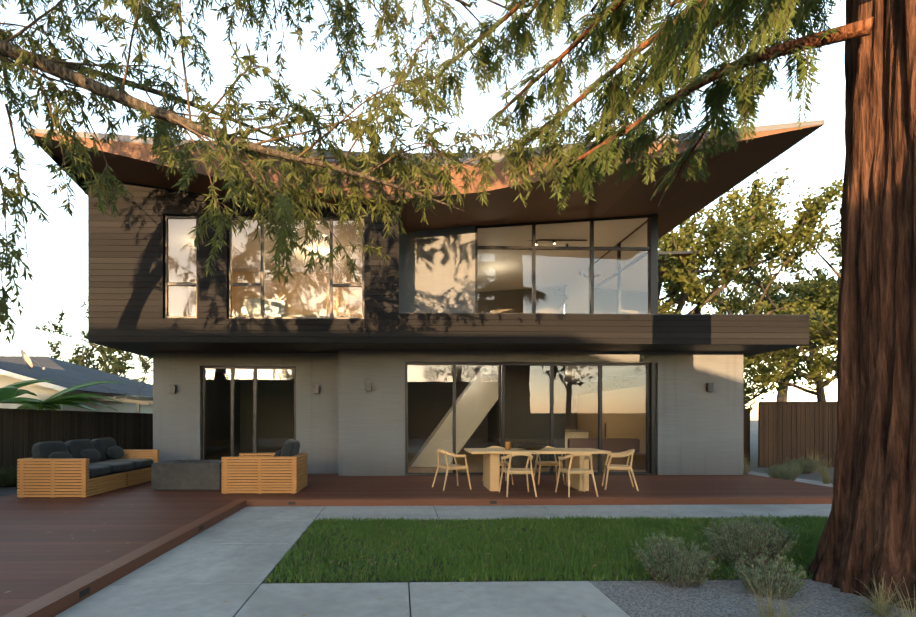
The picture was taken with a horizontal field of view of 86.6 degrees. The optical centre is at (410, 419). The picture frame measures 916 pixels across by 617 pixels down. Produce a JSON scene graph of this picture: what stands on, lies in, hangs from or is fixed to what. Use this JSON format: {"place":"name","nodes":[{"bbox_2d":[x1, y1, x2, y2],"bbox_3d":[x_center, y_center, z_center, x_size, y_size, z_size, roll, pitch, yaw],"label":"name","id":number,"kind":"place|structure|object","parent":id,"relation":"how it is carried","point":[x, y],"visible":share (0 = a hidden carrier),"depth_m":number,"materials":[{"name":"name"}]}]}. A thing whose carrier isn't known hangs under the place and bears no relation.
{"place":"outdoors","nodes":[
{"label":"outdoors","id":0,"kind":"place"},
{"bbox_2d":[0,380,124,411],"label":"banana plant","id":1,"kind":"object","parent":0,"point":[7,393],"depth_m":15.52,"materials":[{"name":"green plant"}]},
{"bbox_2d":[0,356,152,412],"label":"neighbour house","id":2,"kind":"structure","parent":0,"point":[62,375],"depth_m":19.72,"materials":[{"name":"grey"}]},
{"bbox_2d":[20,350,45,369],"bbox_3d":[-14.736,-2.057,18.996,0.584,1.232,1.014,0,0,20],"label":"satellite dish","id":3,"kind":"object","parent":2,"relation":"on","point":[26,358],"visible":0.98,"depth_m":18.63,"materials":[{"name":"grey"}]},
{"bbox_2d":[33,297,152,384],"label":"tree","id":4,"kind":"object","parent":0,"point":[109,368],"depth_m":43.14,"materials":[{"name":"green plant"}]},
{"bbox_2d":[0,0,589,346],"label":"eucalyptus tree","id":5,"kind":"object","parent":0,"point":[284,205],"depth_m":5.36,"materials":[{"name":"green plant"}]},
{"bbox_2d":[0,0,845,419],"label":"sky","id":6,"kind":"structure","parent":0,"point":[57,252],"materials":[{"name":"white"}]},
{"bbox_2d":[153,350,742,475],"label":"house ground floor walls","id":7,"kind":"structure","parent":0,"point":[347,424],"depth_m":11.63,"materials":[{"name":"grey concrete"}]},
{"bbox_2d":[407,0,915,611],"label":"redwood tree","id":8,"kind":"object","parent":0,"point":[870,527],"depth_m":4.23,"materials":[{"name":"plant"}]},
{"bbox_2d":[748,471,832,486],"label":"path paving","id":9,"kind":"structure","parent":0,"point":[797,479],"depth_m":11.40,"materials":[{"name":"concrete"}]},
{"bbox_2d":[748,420,833,482],"bbox_3d":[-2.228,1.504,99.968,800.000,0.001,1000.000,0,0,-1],"label":"ground","id":10,"kind":"structure","parent":0,"point":[754,443],"depth_m":17.14,"materials":[{"name":"soil"}]},
{"bbox_2d":[0,464,19,486],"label":"shrub","id":11,"kind":"object","parent":10,"relation":"on","point":[14,473],"depth_m":10.19,"materials":[{"name":"green plant"}]},
{"bbox_2d":[0,485,19,496],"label":"paving side strip","id":12,"kind":"object","parent":10,"relation":"on","point":[5,491],"depth_m":9.74,"materials":[{"name":"concrete"}]},
{"bbox_2d":[0,408,152,485],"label":"fence","id":13,"kind":"object","parent":10,"relation":"on","point":[23,432],"visible":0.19,"depth_m":12.44,"materials":[{"name":"brown wood"}]},
{"bbox_2d":[90,377,152,412],"bbox_3d":[-11.457,-0.086,19.225,4.200,3.060,2.960,0,0,-1],"label":"weathered pergola","id":14,"kind":"object","parent":10,"relation":"on","point":[139,399],"visible":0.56,"depth_m":18.23,"materials":[{"name":"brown wood"}]},
{"bbox_2d":[133,353,152,378],"bbox_3d":[-11.507,-2.285,27.151,6.820,7.642,5.974,0,0,38],"label":"bare tree wood","id":15,"kind":"object","parent":10,"relation":"on","point":[147,363],"visible":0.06,"depth_m":26.91,"materials":[{"name":"grey plant"}]},
{"bbox_2d":[168,218,646,471],"bbox_3d":[0.494,-1.907,15.059,14.610,6.498,8.900,0,0,-1],"label":"house interior shell","id":16,"kind":"object","parent":10,"relation":"on","point":[488,279],"depth_m":15.02},
{"bbox_2d":[202,366,295,459],"bbox_3d":[-3.983,0.020,11.976,2.330,2.652,0.170,0,0,-1],"label":"sliding door","id":17,"kind":"structure","parent":16,"relation":"attached to","point":[232,406],"depth_m":11.97,"materials":[{"name":"black"}]},
{"bbox_2d":[238,298,320,316],"bbox_3d":[-2.938,-2.270,11.776,1.850,0.929,2.100,0,0,-1],"label":"interior bed","id":18,"kind":"object","parent":16,"relation":"in","point":[274,305],"depth_m":10.82,"materials":[{"name":"grey fabric"}]},
{"bbox_2d":[399,226,474,312],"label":"window","id":19,"kind":"structure","parent":16,"relation":"attached to","point":[436,270],"depth_m":12.01,"materials":[{"name":"glass"}]},
{"bbox_2d":[170,382,713,393],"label":"wall sconces","id":20,"kind":"object","parent":16,"relation":"attached to","point":[709,386],"depth_m":11.57,"materials":[{"name":"black metal"}]},
{"bbox_2d":[88,176,809,357],"bbox_3d":[0.803,-3.416,17.207,15.570,3.580,13.620,0,0,-1],"label":"exterior siding","id":21,"kind":"object","parent":16,"relation":"on","point":[126,280],"visible":0.67,"depth_m":10.37,"materials":[{"name":"brown wood"}]},
{"bbox_2d":[165,215,363,318],"bbox_3d":[-3.125,-3.251,10.426,4.270,2.210,0.070,0,0,-1],"label":"window","id":22,"kind":"structure","parent":21,"relation":"in","point":[230,276],"depth_m":10.41,"materials":[{"name":"glass"}]},
{"bbox_2d":[27,120,824,303],"bbox_3d":[0.025,-5.116,16.194,14.254,1.060,15.608,0,0,-1],"label":"roof","id":23,"kind":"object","parent":21,"relation":"on","point":[683,199],"visible":0.23,"depth_m":10.18,"materials":[{"name":"brown wood"}]},
{"bbox_2d":[475,214,657,313],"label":"window","id":24,"kind":"structure","parent":21,"relation":"on","point":[622,276],"depth_m":12.17,"materials":[{"name":"black"}]},
{"bbox_2d":[323,235,586,246],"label":"interior downlights","id":25,"kind":"object","parent":16,"relation":"on","point":[551,240],"depth_m":13.28,"materials":[{"name":"beige"}]},
{"bbox_2d":[410,366,564,467],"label":"staircase","id":26,"kind":"structure","parent":16,"relation":"in","point":[473,422],"depth_m":13.29,"materials":[{"name":"grey paint"}]},
{"bbox_2d":[405,362,656,475],"bbox_3d":[2.907,-0.005,11.651,6.070,2.702,0.190,0,0,-1],"label":"sliding door","id":27,"kind":"structure","parent":16,"relation":"attached to","point":[650,428],"depth_m":11.66,"materials":[{"name":"black"}]},
{"bbox_2d":[565,386,645,455],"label":"interior wall","id":28,"kind":"structure","parent":16,"relation":"in","point":[627,401],"depth_m":15.85,"materials":[{"name":"white paint"}]},
{"bbox_2d":[568,438,645,469],"bbox_3d":[5.455,0.944,13.238,2.000,0.800,1.020,0,0,-1],"label":"grey sofa","id":29,"kind":"object","parent":16,"relation":"in","point":[622,444],"depth_m":13.52,"materials":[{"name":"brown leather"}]},
{"bbox_2d":[658,250,699,276],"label":"wing roof","id":30,"kind":"structure","parent":16,"relation":"on","point":[676,254],"depth_m":16.36,"materials":[{"name":"brown wood"}]},
{"bbox_2d":[0,473,832,616],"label":"deck","id":31,"kind":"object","parent":10,"relation":"on","point":[50,566],"visible":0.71,"depth_m":7.79,"materials":[{"name":"brown wood"}]},
{"bbox_2d":[17,437,159,497],"bbox_3d":[-6.155,0.870,9.523,1.150,0.948,2.550,0,0,-1],"label":"outdoor sofa","id":32,"kind":"object","parent":31,"relation":"on","point":[69,468],"visible":0.98,"depth_m":8.59,"materials":[{"name":"orange wood"}]},
{"bbox_2d":[151,459,228,489],"bbox_3d":[-4.233,1.073,9.484,1.270,0.542,0.800,0,0,-1],"label":"fire pit","id":33,"kind":"object","parent":31,"relation":"on","point":[193,474],"visible":1,"depth_m":9.09,"materials":[{"name":"black concrete"}]},
{"bbox_2d":[221,439,307,493],"bbox_3d":[-2.731,0.870,9.205,1.340,0.948,1.050,0,0,-1],"label":"outdoor armchair","id":34,"kind":"object","parent":31,"relation":"on","point":[284,469],"visible":1,"depth_m":8.69,"materials":[{"name":"brown wood"}]},
{"bbox_2d":[432,449,470,490],"bbox_3d":[0.793,0.963,9.403,0.595,0.768,0.566,0,0,-21],"label":"dining chair","id":35,"kind":"object","parent":31,"relation":"on","point":[455,466],"visible":1,"depth_m":9.25,"materials":[{"name":"brown wood"}]},
{"bbox_2d":[482,446,513,484],"bbox_3d":[1.827,0.963,10.194,0.566,0.768,0.595,0,0,-1],"label":"dining chair","id":36,"kind":"object","parent":31,"relation":"on","point":[505,463],"visible":0.25,"depth_m":10.35,"materials":[{"name":"brown wood"}]},
{"bbox_2d":[499,452,536,496],"bbox_3d":[1.914,0.963,8.627,0.566,0.768,0.595,0,0,-1],"label":"dining chair","id":37,"kind":"object","parent":31,"relation":"on","point":[509,470],"visible":1,"depth_m":8.45,"materials":[{"name":"brown wood"}]},
{"bbox_2d":[464,448,610,490],"bbox_3d":[2.406,0.969,9.403,2.600,0.750,1.000,0,0,-1],"label":"dining table","id":38,"kind":"object","parent":31,"relation":"on","point":[491,469],"visible":0.79,"depth_m":9.04,"materials":[{"name":"beige wood"}]},
{"bbox_2d":[505,442,510,449],"bbox_3d":[1.878,0.517,9.321,0.110,0.155,0.107,0,0,-1],"label":"amber table vase","id":39,"kind":"object","parent":38,"relation":"on","point":[507,446],"visible":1,"depth_m":9.28,"materials":[{"name":"orange glass"}]},
{"bbox_2d":[517,444,547,449],"bbox_3d":[2.366,0.544,9.372,0.600,0.100,0.600,0,0,-1],"label":"bowl","id":40,"kind":"object","parent":38,"relation":"on","point":[532,446],"visible":1,"depth_m":9.19,"materials":[{"name":"grey ceramic"}]},
{"bbox_2d":[534,446,565,484],"bbox_3d":[2.909,0.963,10.200,0.566,0.768,0.595,0,0,2],"label":"dining chair","id":41,"kind":"object","parent":31,"relation":"on","point":[540,463],"visible":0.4,"depth_m":9.99,"materials":[{"name":"brown wood"}]},
{"bbox_2d":[555,452,597,496],"bbox_3d":[2.959,0.963,8.632,0.578,0.768,0.621,0,0,-1],"label":"dining chair","id":42,"kind":"object","parent":31,"relation":"on","point":[570,470],"visible":1,"depth_m":8.46,"materials":[{"name":"brown wood"}]},
{"bbox_2d":[602,449,638,490],"bbox_3d":[4.060,0.963,9.383,0.595,0.768,0.566,0,0,16],"label":"dining chair","id":43,"kind":"object","parent":31,"relation":"on","point":[609,466],"visible":0.98,"depth_m":9.21,"materials":[{"name":"brown wood"}]},
{"bbox_2d":[54,504,831,616],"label":"concrete paving slabs","id":44,"kind":"structure","parent":10,"relation":"on","point":[239,554],"depth_m":4.27,"materials":[{"name":"grey concrete"}]},
{"bbox_2d":[575,287,761,407],"bbox_3d":[8.705,-1.401,17.443,5.442,5.815,5.986,0,0,-1],"label":"tree","id":45,"kind":"object","parent":10,"relation":"on","point":[614,378],"depth_m":16.91,"materials":[{"name":"green plant"}]},
{"bbox_2d":[550,128,843,390],"bbox_3d":[10.798,-4.796,20.308,12.594,12.714,12.953,0,0,-1],"label":"oak tree","id":46,"kind":"object","parent":10,"relation":"on","point":[765,222],"depth_m":17.40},
{"bbox_2d":[608,303,826,411],"bbox_3d":[10.716,-1.289,17.107,6.617,5.593,4.468,0,0,-1],"label":"hedge tree","id":47,"kind":"object","parent":10,"relation":"on","point":[760,378],"depth_m":15.83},
{"bbox_2d":[743,409,750,464],"bbox_3d":[9.483,0.577,15.625,3.032,1.835,0.100,0,0,-1],"label":"fence","id":48,"kind":"object","parent":10,"relation":"on","point":[746,430],"depth_m":15.65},
{"bbox_2d":[590,579,915,616],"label":"gravel bed","id":49,"kind":"object","parent":10,"relation":"on","point":[643,599],"visible":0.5,"depth_m":3.86,"materials":[{"name":"grey gravel"}]},
{"bbox_2d":[631,511,808,599],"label":"lavender plants","id":50,"kind":"object","parent":49,"relation":"on","point":[722,537],"depth_m":4.33,"materials":[{"name":"green plant"}]},
{"bbox_2d":[715,570,915,616],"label":"feather grass","id":51,"kind":"object","parent":49,"relation":"on","point":[881,608],"depth_m":3.34,"materials":[{"name":"beige plant"}]},
{"bbox_2d":[702,261,840,401],"bbox_3d":[23.205,-4.418,29.541,11.425,11.882,11.458,0,0,-1],"label":"tree","id":52,"kind":"object","parent":10,"relation":"on","point":[777,295],"depth_m":29.11,"materials":[{"name":"green plant"}]},
{"bbox_2d":[719,284,837,408],"bbox_3d":[13.241,-1.488,16.149,7.113,6.008,5.653,0,0,30],"label":"hedge tree","id":53,"kind":"object","parent":10,"relation":"on","point":[819,357],"depth_m":15.71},
{"bbox_2d":[743,452,833,483],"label":"grass plants","id":54,"kind":"structure","parent":10,"relation":"on","point":[824,474],"depth_m":12.28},
{"bbox_2d":[758,402,836,466],"bbox_3d":[16.297,0.477,15.088,11.032,2.035,0.100,0,0,-1],"label":"fence","id":55,"kind":"object","parent":10,"relation":"on","point":[791,430],"visible":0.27,"depth_m":14.96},
{"bbox_2d":[764,457,832,484],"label":"lavender plants","id":56,"kind":"object","parent":10,"relation":"on","point":[789,471],"depth_m":11.58,"materials":[{"name":"green plant"}]},
{"bbox_2d":[761,185,842,394],"bbox_3d":[17.553,-3.613,19.631,8.012,10.239,7.247,0,0,-1],"label":"oak tree","id":57,"kind":"object","parent":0,"point":[816,294],"depth_m":18.10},
{"bbox_2d":[803,338,837,374],"bbox_3d":[18.125,-1.661,17.633,6.722,6.360,6.625,0,0,-1],"label":"hedge tree","id":58,"kind":"object","parent":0,"point":[833,367],"depth_m":18.01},
{"bbox_3d":[4.150,1.487,5.714,10.970,0.055,2.640,0,0,-1],"label":"lawn base","id":59,"kind":"object","parent":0,"visible":0},
{"bbox_2d":[265,514,827,583],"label":"lawn grass","id":60,"kind":"structure","parent":59,"relation":"on","point":[607,537],"depth_m":5.38,"materials":[{"name":"green plant"}]}
]}

